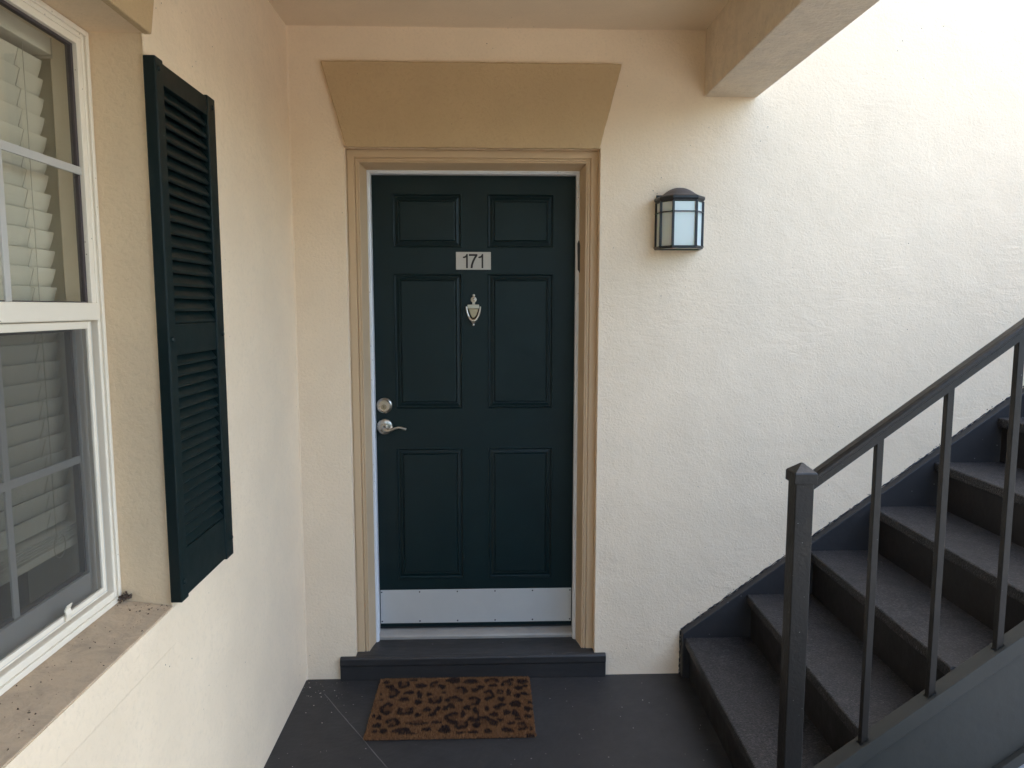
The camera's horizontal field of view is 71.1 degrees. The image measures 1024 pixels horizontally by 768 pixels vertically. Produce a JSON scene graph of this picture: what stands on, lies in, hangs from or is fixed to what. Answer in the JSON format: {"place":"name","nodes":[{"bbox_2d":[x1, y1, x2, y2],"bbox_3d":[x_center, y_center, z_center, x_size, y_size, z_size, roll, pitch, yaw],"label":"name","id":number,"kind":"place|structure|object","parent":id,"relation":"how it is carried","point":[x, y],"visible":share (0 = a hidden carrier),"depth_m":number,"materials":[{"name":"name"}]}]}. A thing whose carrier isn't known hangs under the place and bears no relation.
{"place":"outdoors","nodes":[
{"label":"outdoors","id":0,"kind":"place"},
{"bbox_2d":[264,673,732,767],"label":"floor","id":1,"kind":"structure","parent":0,"point":[663,721],"depth_m":2.76,"materials":[{"name":"grey paint"}]},
{"bbox_2d":[0,0,305,767],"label":"window wall","id":2,"kind":"structure","parent":1,"relation":"on","point":[209,671],"depth_m":1.91,"materials":[{"name":"beige paint"}]},
{"bbox_2d":[0,503,29,622],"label":"room interior","id":3,"kind":"object","parent":2,"relation":"attached to","point":[5,601],"depth_m":2.58,"materials":[{"name":"paint"}]},
{"bbox_2d":[0,0,121,695],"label":"window","id":4,"kind":"structure","parent":2,"relation":"attached to","point":[38,632],"depth_m":1.67,"materials":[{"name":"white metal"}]},
{"bbox_2d":[0,8,77,586],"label":"window blind","id":5,"kind":"object","parent":4,"relation":"attached to","point":[32,384],"depth_m":1.61,"materials":[{"name":"white plastic"}]},
{"bbox_2d":[0,602,167,749],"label":"sill grit","id":6,"kind":"object","parent":2,"relation":"on","point":[90,647],"visible":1,"depth_m":1.59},
{"bbox_2d":[118,591,131,600],"bbox_3d":[-0.974,0.533,1.802,0.030,0.023,0.035,0,6,-2],"label":"wasp nest","id":7,"kind":"object","parent":2,"relation":"on","point":[126,596],"visible":1,"depth_m":1.80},
{"bbox_2d":[143,55,232,602],"bbox_3d":[-0.854,-0.127,1.929,0.034,1.332,0.370,0,6,-2],"label":"window shutter","id":8,"kind":"object","parent":2,"relation":"attached to","point":[182,160],"depth_m":1.88,"materials":[{"name":"green wood"}]},
{"bbox_2d":[363,676,537,740],"bbox_3d":[-0.243,1.319,2.941,0.668,0.020,0.458,0,6,-2],"label":"doormat","id":9,"kind":"object","parent":1,"relation":"on","point":[437,708],"visible":1,"depth_m":2.91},
{"bbox_2d":[340,637,605,680],"bbox_3d":[-0.174,1.261,3.326,1.172,0.155,0.322,0,6,-2],"label":"doorstep","id":10,"kind":"object","parent":1,"relation":"on","point":[494,657],"visible":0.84,"depth_m":3.18,"materials":[{"name":"grey paint"}]},
{"bbox_2d":[379,626,571,639],"bbox_3d":[-0.167,1.157,3.382,0.917,0.040,0.110,0,6,-2],"label":"threshold","id":11,"kind":"object","parent":10,"relation":"on","point":[472,632],"visible":0.62,"depth_m":3.34,"materials":[{"name":"silver metal"}]},
{"bbox_2d":[678,386,1023,767],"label":"staircase","id":12,"kind":"structure","parent":1,"relation":"on","point":[969,713],"depth_m":2.60,"materials":[{"name":"concrete"}]},
{"bbox_2d":[777,318,1023,767],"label":"stair railing","id":13,"kind":"object","parent":12,"relation":"attached to","point":[804,480],"visible":1,"depth_m":2.05,"materials":[{"name":"brown metal"}]},
{"label":"ground","id":14,"kind":"structure","parent":0,"visible":0},
{"bbox_2d":[286,0,1023,679],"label":"door wall","id":15,"kind":"structure","parent":14,"relation":"on","point":[852,270],"depth_m":3.04,"materials":[{"name":"beige paint"}]},
{"bbox_2d":[345,148,599,651],"bbox_3d":[-0.166,0.093,3.229,1.063,2.187,0.270,0,6,-2],"label":"door frame","id":16,"kind":"object","parent":15,"relation":"attached to","point":[365,164],"visible":0.97,"depth_m":3.11,"materials":[{"name":"beige paint"}]},
{"bbox_2d":[371,175,579,627],"bbox_3d":[-0.157,0.101,3.239,0.916,2.090,0.120,0,6,-2],"label":"door","id":17,"kind":"structure","parent":16,"relation":"attached to","point":[474,292],"depth_m":3.25,"materials":[{"name":"teal paint"}]},
{"bbox_2d":[268,0,728,30],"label":"ceiling","id":18,"kind":"structure","parent":15,"relation":"attached to","point":[702,15],"depth_m":2.76,"materials":[{"name":"paint"}]},
{"bbox_2d":[653,188,704,249],"bbox_3d":[0.698,-0.684,2.950,0.203,0.256,0.116,0,6,-2],"label":"wall lantern","id":19,"kind":"object","parent":15,"relation":"attached to","point":[679,218],"depth_m":2.91,"materials":[{"name":"black metal"}]},
{"bbox_2d":[704,0,879,96],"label":"ceiling beam","id":20,"kind":"structure","parent":15,"relation":"attached to","point":[755,48],"depth_m":2.46,"materials":[{"name":"paint"}]}
]}

